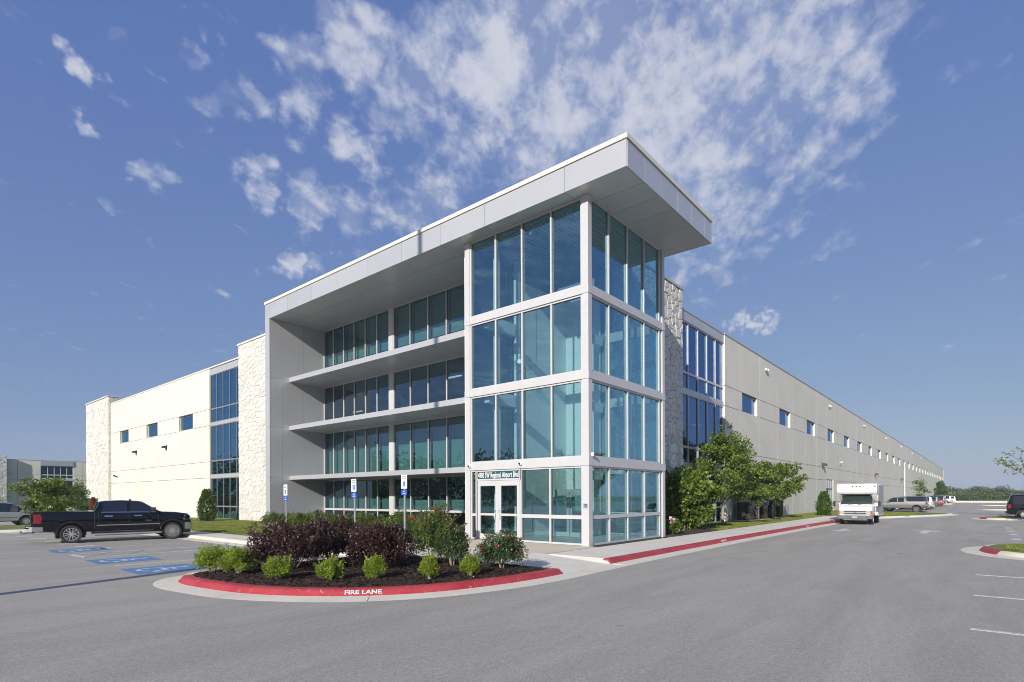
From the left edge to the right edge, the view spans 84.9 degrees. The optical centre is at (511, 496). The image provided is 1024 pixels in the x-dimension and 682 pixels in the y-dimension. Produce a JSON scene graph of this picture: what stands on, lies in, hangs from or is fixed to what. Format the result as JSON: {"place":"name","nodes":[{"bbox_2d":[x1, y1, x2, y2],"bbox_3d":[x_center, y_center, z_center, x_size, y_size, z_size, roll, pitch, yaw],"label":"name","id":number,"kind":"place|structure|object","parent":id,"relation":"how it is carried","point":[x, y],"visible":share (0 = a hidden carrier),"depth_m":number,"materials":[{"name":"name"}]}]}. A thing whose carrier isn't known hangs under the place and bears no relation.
{"place":"outdoors","nodes":[
{"label":"outdoors","id":0,"kind":"place"},
{"bbox_2d":[0,525,30,529],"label":"lawn","id":1,"kind":"structure","parent":0,"point":[8,527],"depth_m":37.11,"materials":[{"name":"green plant"}]},
{"bbox_2d":[7,477,80,515],"bbox_3d":[-29.749,0.477,36.148,3.444,3.480,3.324,0,0,8],"label":"parking lot tree","id":2,"kind":"object","parent":1,"relation":"on","point":[44,495],"visible":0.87,"depth_m":35.54,"materials":[{"name":"green plant"}]},
{"bbox_2d":[190,517,407,540],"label":"lawn","id":3,"kind":"structure","parent":0,"point":[226,528],"depth_m":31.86,"materials":[{"name":"green plant"}]},
{"bbox_2d":[64,478,90,510],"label":"tree","id":4,"kind":"object","parent":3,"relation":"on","point":[80,496],"visible":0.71,"depth_m":59.75,"materials":[{"name":"green plant"}]},
{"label":"mulch ring","id":5,"kind":"structure","parent":3,"relation":"on","visible":0},
{"bbox_2d":[196,489,217,520],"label":"arborvitae","id":6,"kind":"object","parent":5,"relation":"on","point":[206,497],"visible":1,"depth_m":45.16,"materials":[{"name":"green plant"}]},
{"bbox_2d":[0,502,1023,681],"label":"parking lot","id":7,"kind":"structure","parent":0,"point":[891,600],"depth_m":9.40,"materials":[{"name":"grey asphalt"}]},
{"bbox_2d":[0,502,30,524],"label":"parked car","id":8,"kind":"object","parent":7,"relation":"on","point":[12,512],"visible":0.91,"depth_m":41.85,"materials":[{"name":"silver metal"}]},
{"bbox_2d":[46,547,112,552],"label":"blue symbol square","id":9,"kind":"structure","parent":7,"relation":"on","point":[74,550],"depth_m":22.29,"materials":[{"name":"paint"}]},
{"bbox_2d":[19,499,191,542],"bbox_3d":[-19.735,1.165,27.555,6.775,2.018,2.440,0,0,-41],"label":"pickup truck","id":10,"kind":"object","parent":7,"relation":"on","point":[115,517],"visible":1,"depth_m":26.86,"materials":[{"name":"black metal"}]},
{"bbox_2d":[84,556,159,563],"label":"blue symbol square","id":11,"kind":"structure","parent":7,"relation":"on","point":[120,560],"depth_m":18.92,"materials":[{"name":"paint"}]},
{"bbox_2d":[119,564,206,574],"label":"blue symbol square","id":12,"kind":"structure","parent":7,"relation":"on","point":[153,569],"depth_m":16.32,"materials":[{"name":"paint"}]},
{"bbox_2d":[155,575,183,581],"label":"gutter","id":13,"kind":"object","parent":7,"relation":"on","point":[175,578],"visible":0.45,"depth_m":14.28,"materials":[{"name":"concrete"}]},
{"bbox_2d":[161,536,212,541],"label":"gutter","id":14,"kind":"object","parent":7,"relation":"on","point":[195,539],"visible":0.6,"depth_m":27.73,"materials":[{"name":"concrete"}]},
{"bbox_2d":[153,580,235,597],"bbox_3d":[-7.448,2.128,12.867,3.363,0.042,0.752,0,0,38],"label":"gutter","id":15,"kind":"object","parent":7,"relation":"on","point":[176,586],"visible":0.94,"depth_m":12.65,"materials":[{"name":"concrete"}]},
{"bbox_2d":[178,533,220,540],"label":"kerb","id":16,"kind":"structure","parent":7,"relation":"on","point":[199,537],"depth_m":28.16,"materials":[{"name":"concrete"}]},
{"bbox_2d":[178,574,249,592],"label":"kerb","id":17,"kind":"structure","parent":7,"relation":"on","point":[191,580],"depth_m":12.87,"materials":[{"name":"red paint"}]},
{"bbox_2d":[208,541,246,546],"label":"gutter","id":18,"kind":"object","parent":7,"relation":"on","point":[230,543],"visible":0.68,"depth_m":25.26,"materials":[{"name":"concrete"}]},
{"bbox_2d":[217,538,264,544],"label":"kerb","id":19,"kind":"structure","parent":7,"relation":"on","point":[239,541],"depth_m":25.67,"materials":[{"name":"concrete"}]},
{"bbox_2d":[216,593,368,601],"bbox_3d":[-4.534,2.116,11.614,3.310,0.042,0.749,0,0,8],"label":"gutter","id":20,"kind":"object","parent":7,"relation":"on","point":[255,597],"visible":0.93,"depth_m":11.55,"materials":[{"name":"concrete"}]},
{"bbox_2d":[238,585,370,595],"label":"kerb","id":21,"kind":"structure","parent":7,"relation":"on","point":[293,591],"depth_m":11.89,"materials":[{"name":"red paint"}]},
{"bbox_2d":[194,554,549,586],"bbox_3d":[-3.722,2.088,14.672,6.890,0.322,6.890,0,0,40],"label":"planting bed","id":22,"kind":"object","parent":7,"relation":"on","point":[353,581],"visible":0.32,"depth_m":13.50,"materials":[{"name":"brown wood"}]},
{"bbox_2d":[192,542,228,571],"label":"lime shrub","id":23,"kind":"object","parent":22,"relation":"on","point":[206,556],"visible":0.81,"depth_m":14.42,"materials":[{"name":"green plant"}]},
{"bbox_2d":[217,543,258,573],"bbox_3d":[-6.890,1.581,14.121,0.830,0.843,1.028,0,0,40],"label":"lime shrub","id":24,"kind":"object","parent":22,"relation":"on","point":[235,558],"visible":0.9,"depth_m":13.95,"materials":[{"name":"green plant"}]},
{"bbox_2d":[260,554,293,579],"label":"lime shrub","id":25,"kind":"object","parent":22,"relation":"on","point":[278,566],"visible":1,"depth_m":12.91,"materials":[{"name":"green plant"}]},
{"bbox_2d":[242,512,344,569],"bbox_3d":[-5.853,1.216,14.849,2.459,1.573,2.238,0,0,17],"label":"purple shrub","id":26,"kind":"object","parent":22,"relation":"on","point":[281,541],"visible":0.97,"depth_m":14.37,"materials":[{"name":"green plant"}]},
{"bbox_2d":[315,553,346,580],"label":"lime shrub","id":27,"kind":"object","parent":22,"relation":"on","point":[331,568],"visible":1,"depth_m":12.86,"materials":[{"name":"green plant"}]},
{"bbox_2d":[299,509,368,559],"bbox_3d":[-5.091,1.183,16.251,2.295,1.631,2.303,0,0,40],"label":"purple shrub","id":28,"kind":"object","parent":22,"relation":"on","point":[339,531],"visible":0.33,"depth_m":15.88,"materials":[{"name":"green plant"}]},
{"bbox_2d":[362,553,387,578],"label":"lime shrub","id":29,"kind":"object","parent":22,"relation":"on","point":[373,566],"visible":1,"depth_m":12.97,"materials":[{"name":"green plant"}]},
{"bbox_2d":[344,513,419,565],"bbox_3d":[-3.528,1.224,15.256,1.995,1.538,1.980,0,0,-10],"label":"purple shrub","id":30,"kind":"object","parent":22,"relation":"on","point":[388,543],"visible":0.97,"depth_m":14.87,"materials":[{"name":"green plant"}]},
{"bbox_2d":[417,551,439,579],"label":"lime shrub","id":31,"kind":"object","parent":22,"relation":"on","point":[428,566],"visible":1,"depth_m":12.96,"materials":[{"name":"green plant"}]},
{"bbox_2d":[407,501,465,557],"bbox_3d":[-2.104,1.060,15.821,1.589,1.866,1.582,0,0,27],"label":"flowering bush","id":32,"kind":"object","parent":22,"relation":"on","point":[430,528],"visible":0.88,"depth_m":15.51,"materials":[{"name":"green plant"}]},
{"bbox_2d":[433,517,471,564],"bbox_3d":[-1.662,1.281,15.629,1.136,1.418,1.084,0,0,40],"label":"grey green bush","id":33,"kind":"object","parent":22,"relation":"on","point":[453,545],"visible":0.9,"depth_m":15.39,"materials":[{"name":"green plant"}]},
{"bbox_2d":[459,553,480,575],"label":"lime shrub","id":34,"kind":"object","parent":22,"relation":"on","point":[470,564],"visible":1,"depth_m":13.61,"materials":[{"name":"green plant"}]},
{"bbox_2d":[473,529,529,568],"bbox_3d":[-0.319,1.421,15.020,1.468,1.135,1.481,0,0,-7],"label":"rose bush","id":35,"kind":"object","parent":22,"relation":"on","point":[505,547],"visible":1,"depth_m":14.70,"materials":[{"name":"green plant"}]},
{"bbox_2d":[370,578,498,595],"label":"kerb","id":36,"kind":"structure","parent":7,"relation":"on","point":[427,588],"depth_m":12.28,"materials":[{"name":"red paint"}]},
{"bbox_2d":[368,585,512,600],"bbox_3d":[-1.497,2.105,12.111,3.277,0.042,0.768,0,0,-27],"label":"gutter","id":37,"kind":"object","parent":7,"relation":"on","point":[436,594],"visible":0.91,"depth_m":11.93,"materials":[{"name":"concrete"}]},
{"bbox_2d":[491,568,562,584],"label":"kerb","id":38,"kind":"structure","parent":7,"relation":"on","point":[514,578],"depth_m":13.95,"materials":[{"name":"red paint"}]},
{"bbox_2d":[500,574,579,587],"bbox_3d":[0.733,2.096,13.830,0.599,0.042,2.535,0,0,43],"label":"gutter","id":39,"kind":"object","parent":7,"relation":"on","point":[560,577],"visible":0.91,"depth_m":13.70,"materials":[{"name":"concrete"}]},
{"bbox_2d":[478,553,609,573],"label":"entrance ramp","id":40,"kind":"structure","parent":7,"relation":"on","point":[565,564],"depth_m":17.12,"materials":[{"name":"concrete"}]},
{"bbox_2d":[565,564,624,575],"bbox_3d":[2.391,2.090,15.825,0.547,0.042,2.752,0,0,38],"label":"gutter","id":41,"kind":"object","parent":7,"relation":"on","point":[594,570],"visible":0.88,"depth_m":15.70,"materials":[{"name":"concrete"}]},
{"bbox_2d":[603,549,666,563],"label":"kerb","id":42,"kind":"structure","parent":7,"relation":"on","point":[621,558],"depth_m":18.53,"materials":[{"name":"red paint"}]},
{"bbox_2d":[612,553,680,565],"bbox_3d":[4.540,2.082,18.533,0.570,0.042,3.973,0,0,40],"label":"gutter","id":43,"kind":"object","parent":7,"relation":"on","point":[644,559],"visible":0.82,"depth_m":18.30,"materials":[{"name":"concrete"}]},
{"bbox_2d":[618,542,678,547],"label":"paving slab","id":44,"kind":"structure","parent":7,"relation":"on","point":[650,544],"depth_m":22.31,"materials":[{"name":"concrete"}]},
{"bbox_2d":[639,540,696,544],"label":"paving slab","id":45,"kind":"structure","parent":7,"relation":"on","point":[667,542],"depth_m":23.27,"materials":[{"name":"concrete"}]},
{"bbox_2d":[654,538,707,541],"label":"paving slab","id":46,"kind":"structure","parent":7,"relation":"on","point":[684,540],"depth_m":24.77,"materials":[{"name":"concrete"}]},
{"bbox_2d":[661,541,710,552],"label":"kerb","id":47,"kind":"structure","parent":7,"relation":"on","point":[684,547],"depth_m":21.79,"materials":[{"name":"red paint"}]},
{"bbox_2d":[669,536,719,539],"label":"paving slab","id":48,"kind":"structure","parent":7,"relation":"on","point":[692,537],"depth_m":25.92,"materials":[{"name":"concrete"}]},
{"bbox_2d":[670,545,720,554],"bbox_3d":[7.195,2.071,21.722,0.560,0.042,4.321,0,0,40],"label":"gutter","id":49,"kind":"object","parent":7,"relation":"on","point":[686,551],"visible":0.85,"depth_m":21.57,"materials":[{"name":"concrete"}]},
{"bbox_2d":[683,534,731,537],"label":"paving slab","id":50,"kind":"structure","parent":7,"relation":"on","point":[715,536],"depth_m":26.88,"materials":[{"name":"concrete"}]},
{"bbox_2d":[698,533,743,535],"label":"paving slab","id":51,"kind":"structure","parent":7,"relation":"on","point":[725,534],"depth_m":27.89,"materials":[{"name":"concrete"}]},
{"bbox_2d":[707,535,744,544],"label":"kerb","id":52,"kind":"structure","parent":7,"relation":"on","point":[726,539],"depth_m":25.22,"materials":[{"name":"red paint"}]},
{"bbox_2d":[713,538,756,545],"bbox_3d":[9.994,2.061,25.067,0.550,0.042,4.394,0,0,40],"label":"gutter","id":53,"kind":"object","parent":7,"relation":"on","point":[732,542],"visible":0.91,"depth_m":24.80,"materials":[{"name":"concrete"}]},
{"bbox_2d":[740,531,770,537],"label":"kerb","id":54,"kind":"structure","parent":7,"relation":"on","point":[750,535],"depth_m":28.47,"materials":[{"name":"red paint"}]},
{"bbox_2d":[833,483,883,524],"bbox_3d":[25.751,0.550,41.458,2.920,2.898,5.612,0,0,38],"label":"box truck","id":55,"kind":"object","parent":7,"relation":"on","point":[860,502],"visible":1,"depth_m":39.84,"materials":[{"name":"white metal"}]},
{"bbox_2d":[884,497,929,511],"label":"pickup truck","id":56,"kind":"object","parent":7,"relation":"on","point":[904,502],"visible":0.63,"depth_m":66.62,"materials":[{"name":"silver metal"}]},
{"bbox_2d":[887,496,927,510],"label":"parked car","id":57,"kind":"object","parent":7,"relation":"on","point":[915,498],"visible":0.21,"depth_m":69.29,"materials":[{"name":"grey metal"}]},
{"bbox_2d":[910,479,931,495],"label":"young tree","id":58,"kind":"object","parent":7,"relation":"on","point":[918,488],"visible":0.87,"depth_m":105.50,"materials":[{"name":"green plant"}]},
{"bbox_2d":[961,549,994,554],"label":"gutter","id":59,"kind":"object","parent":7,"relation":"on","point":[974,551],"visible":0.87,"depth_m":20.18,"materials":[{"name":"concrete"}]},
{"bbox_2d":[979,546,1001,554],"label":"kerb","id":60,"kind":"structure","parent":7,"relation":"on","point":[986,549],"depth_m":19.86,"materials":[{"name":"red paint"}]},
{"bbox_2d":[970,628,1023,635],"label":"stall line","id":61,"kind":"object","parent":7,"relation":"on","point":[997,631],"visible":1,"depth_m":8.55,"materials":[{"name":"white paint"}]},
{"bbox_2d":[981,555,1023,559],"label":"gutter","id":62,"kind":"object","parent":7,"relation":"on","point":[1005,557],"visible":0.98,"depth_m":18.54,"materials":[{"name":"concrete"}]},
{"bbox_2d":[996,551,1023,557],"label":"kerb","id":63,"kind":"structure","parent":7,"relation":"on","point":[1011,554],"depth_m":18.71,"materials":[{"name":"concrete"}]},
{"bbox_2d":[1005,494,1023,517],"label":"parked suv","id":64,"kind":"object","parent":7,"relation":"on","point":[1015,504],"visible":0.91,"depth_m":45.40,"materials":[{"name":"black metal"}]},
{"bbox_2d":[0,0,1023,490],"label":"sky","id":65,"kind":"structure","parent":0,"point":[171,170],"materials":[{"name":"blue"}]},
{"bbox_2d":[30,499,1007,510],"bbox_3d":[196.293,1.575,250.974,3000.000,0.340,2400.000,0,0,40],"label":"ground","id":66,"kind":"structure","parent":0,"point":[956,500],"depth_m":196.10,"materials":[{"name":"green plant"}]},
{"bbox_2d":[0,455,85,509],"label":"warehouse building","id":67,"kind":"structure","parent":66,"relation":"on","point":[13,471],"depth_m":98.15,"materials":[{"name":"paint"}]},
{"bbox_2d":[255,526,464,538],"bbox_3d":[-8.550,2.123,32.259,17.800,0.300,4.900,0,0,40],"label":"planting bed","id":68,"kind":"object","parent":66,"relation":"on","point":[346,531],"depth_m":31.61,"materials":[{"name":"brown plant"}]},
{"bbox_2d":[259,511,282,526],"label":"green shrub","id":69,"kind":"object","parent":68,"relation":"on","point":[269,519],"visible":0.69,"depth_m":35.20,"materials":[{"name":"green plant"}]},
{"bbox_2d":[288,513,310,527],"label":"green shrub","id":70,"kind":"object","parent":68,"relation":"on","point":[292,520],"visible":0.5,"depth_m":33.05,"materials":[{"name":"green plant"}]},
{"bbox_2d":[301,509,327,525],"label":"green shrub","id":71,"kind":"object","parent":68,"relation":"on","point":[313,514],"visible":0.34,"depth_m":32.18,"materials":[{"name":"green plant"}]},
{"bbox_2d":[350,511,377,526],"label":"green shrub","id":72,"kind":"object","parent":68,"relation":"on","point":[361,517],"visible":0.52,"depth_m":28.98,"materials":[{"name":"green plant"}]},
{"bbox_2d":[370,513,391,528],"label":"green shrub","id":73,"kind":"object","parent":68,"relation":"on","point":[385,518],"visible":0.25,"depth_m":28.00,"materials":[{"name":"green plant"}]},
{"bbox_2d":[388,508,417,538],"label":"rose bush","id":74,"kind":"object","parent":68,"relation":"on","point":[408,522],"visible":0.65,"depth_m":23.37,"materials":[{"name":"green plant"}]},
{"bbox_2d":[85,132,943,546],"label":"office building","id":75,"kind":"structure","parent":66,"relation":"on","point":[377,374],"depth_m":31.95,"materials":[{"name":"grey"}]},
{"bbox_2d":[478,481,497,538],"bbox_3d":[-1.105,0.619,25.047,1.230,2.610,0.188,0,0,40],"label":"entrance door","id":76,"kind":"structure","parent":75,"relation":"in","point":[480,483],"depth_m":25.12,"materials":[{"name":"white metal"}]},
{"bbox_2d":[498,480,519,537],"bbox_3d":[-0.157,0.616,24.247,1.230,2.610,0.188,0,0,40],"label":"entrance door","id":77,"kind":"structure","parent":75,"relation":"in","point":[501,483],"depth_m":24.33,"materials":[{"name":"white metal"}]},
{"bbox_2d":[553,489,581,536],"bbox_3d":[2.772,0.789,26.885,2.150,2.300,0.120,0,0,40],"label":"inner door","id":78,"kind":"structure","parent":75,"relation":"in","point":[569,493],"depth_m":26.92,"materials":[{"name":"glass"}]},
{"bbox_2d":[933,480,952,495],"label":"evergreen tree","id":79,"kind":"object","parent":66,"relation":"on","point":[941,488],"visible":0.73,"depth_m":149.38,"materials":[{"name":"green plant"}]},
{"bbox_2d":[956,501,1006,502],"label":"kerb","id":80,"kind":"structure","parent":66,"relation":"on","point":[983,501],"depth_m":142.53,"materials":[{"name":"concrete"}]},
{"bbox_2d":[947,485,1023,499],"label":"woods","id":81,"kind":"object","parent":66,"relation":"on","point":[986,493],"visible":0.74,"depth_m":223.50,"materials":[{"name":"green plant"}]},
{"bbox_2d":[993,447,1023,474],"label":"oak tree","id":82,"kind":"object","parent":66,"relation":"on","point":[1007,465],"visible":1,"depth_m":51.61,"materials":[{"name":"green plant"}]},
{"bbox_2d":[690,511,837,534],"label":"lawn","id":83,"kind":"structure","parent":0,"point":[834,512],"depth_m":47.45,"materials":[{"name":"green plant"}]},
{"bbox_2d":[622,528,717,537],"bbox_3d":[8.653,1.942,30.250,3.300,0.100,6.600,0,0,40],"label":"planting bed","id":84,"kind":"object","parent":83,"relation":"on","point":[668,534],"visible":0.41,"depth_m":29.25,"materials":[{"name":"brown soil"}]},
{"bbox_2d":[665,516,684,533],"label":"hydrangea","id":85,"kind":"object","parent":84,"relation":"on","point":[673,524],"visible":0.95,"depth_m":27.87,"materials":[{"name":"green plant"}]},
{"bbox_2d":[648,465,729,528],"bbox_3d":[9.930,0.126,32.259,4.698,4.052,4.513,0,0,40],"label":"magnolia bush","id":86,"kind":"object","parent":83,"relation":"on","point":[686,492],"visible":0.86,"depth_m":31.42,"materials":[{"name":"green plant"}]},
{"bbox_2d":[689,421,771,523],"bbox_3d":[13.934,-1.498,37.321,6.027,6.993,6.765,0,0,40],"label":"maple tree","id":87,"kind":"object","parent":83,"relation":"on","point":[728,456],"visible":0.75,"depth_m":36.63,"materials":[{"name":"green plant"}]},
{"bbox_2d":[734,516,786,520],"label":"equipment pad","id":88,"kind":"object","parent":83,"relation":"on","point":[760,519],"visible":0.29,"depth_m":41.97,"materials":[{"name":"concrete"}]},
{"bbox_2d":[736,502,753,519],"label":"condenser","id":89,"kind":"object","parent":88,"relation":"on","point":[745,510],"visible":0.99,"depth_m":41.98,"materials":[{"name":"black metal"}]},
{"bbox_2d":[757,505,767,518],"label":"condenser","id":90,"kind":"object","parent":88,"relation":"on","point":[763,511],"visible":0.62,"depth_m":44.66,"materials":[{"name":"black metal"}]},
{"bbox_2d":[768,505,774,517],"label":"condenser","id":91,"kind":"object","parent":88,"relation":"on","point":[771,511],"visible":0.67,"depth_m":46.31,"materials":[{"name":"black metal"}]},
{"bbox_2d":[768,500,782,516],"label":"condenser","id":92,"kind":"object","parent":88,"relation":"on","point":[779,511],"visible":0.59,"depth_m":48.16,"materials":[{"name":"black metal"}]},
{"bbox_2d":[736,460,785,519],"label":"redbud tree","id":93,"kind":"object","parent":83,"relation":"on","point":[761,474],"visible":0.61,"depth_m":41.72,"materials":[{"name":"green plant"}]},
{"bbox_2d":[750,461,808,518],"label":"redbud tree","id":94,"kind":"object","parent":83,"relation":"on","point":[790,487],"visible":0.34,"depth_m":44.25,"materials":[{"name":"green plant"}]},
{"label":"mulch ring","id":95,"kind":"structure","parent":83,"relation":"on","visible":0},
{"bbox_2d":[814,490,832,514],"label":"arborvitae","id":96,"kind":"object","parent":95,"relation":"on","point":[823,497],"visible":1,"depth_m":52.76,"materials":[{"name":"green plant"}]},
{"bbox_2d":[883,511,919,515],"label":"grass","id":97,"kind":"structure","parent":0,"point":[888,513],"depth_m":55.54,"materials":[{"name":"green plant"}]},
{"bbox_2d":[989,544,1023,552],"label":"lawn","id":98,"kind":"structure","parent":0,"point":[998,546],"depth_m":20.40,"materials":[{"name":"green plant"}]},
{"bbox_2d":[1003,543,1023,550],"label":"grass","id":99,"kind":"structure","parent":0,"point":[1012,547],"depth_m":19.96,"materials":[{"name":"green plant"}]},
{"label":"pavement base","id":100,"kind":"structure","parent":0,"visible":0},
{"bbox_2d":[351,479,356,522],"bbox_3d":[-6.183,0.674,22.010,0.330,2.700,0.060,-2,-1,40],"label":"parking sign","id":101,"kind":"object","parent":100,"relation":"on","point":[353,488],"visible":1,"depth_m":22.00,"materials":[{"name":"white metal"}]},
{"bbox_2d":[401,475,406,534],"bbox_3d":[-3.932,0.620,20.486,0.330,2.790,0.060,0,0,40],"label":"parking sign","id":102,"kind":"object","parent":100,"relation":"on","point":[404,483],"visible":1,"depth_m":20.47,"materials":[{"name":"white metal"}]},
{"bbox_2d":[520,547,571,553],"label":"paving slab","id":103,"kind":"structure","parent":100,"relation":"on","point":[540,550],"depth_m":19.98,"materials":[{"name":"concrete"}]},
{"bbox_2d":[526,544,595,550],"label":"paving slab","id":104,"kind":"structure","parent":100,"relation":"on","point":[562,547],"depth_m":21.51,"materials":[{"name":"concrete"}]},
{"bbox_2d":[549,551,625,557],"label":"paving slab","id":105,"kind":"structure","parent":100,"relation":"on","point":[588,554],"depth_m":18.63,"materials":[{"name":"concrete"}]},
{"bbox_2d":[574,547,644,553],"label":"paving slab","id":106,"kind":"structure","parent":100,"relation":"on","point":[613,550],"depth_m":19.92,"materials":[{"name":"concrete"}]},
{"bbox_2d":[598,545,664,550],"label":"paving slab","id":107,"kind":"structure","parent":100,"relation":"on","point":[631,547],"depth_m":21.06,"materials":[{"name":"concrete"}]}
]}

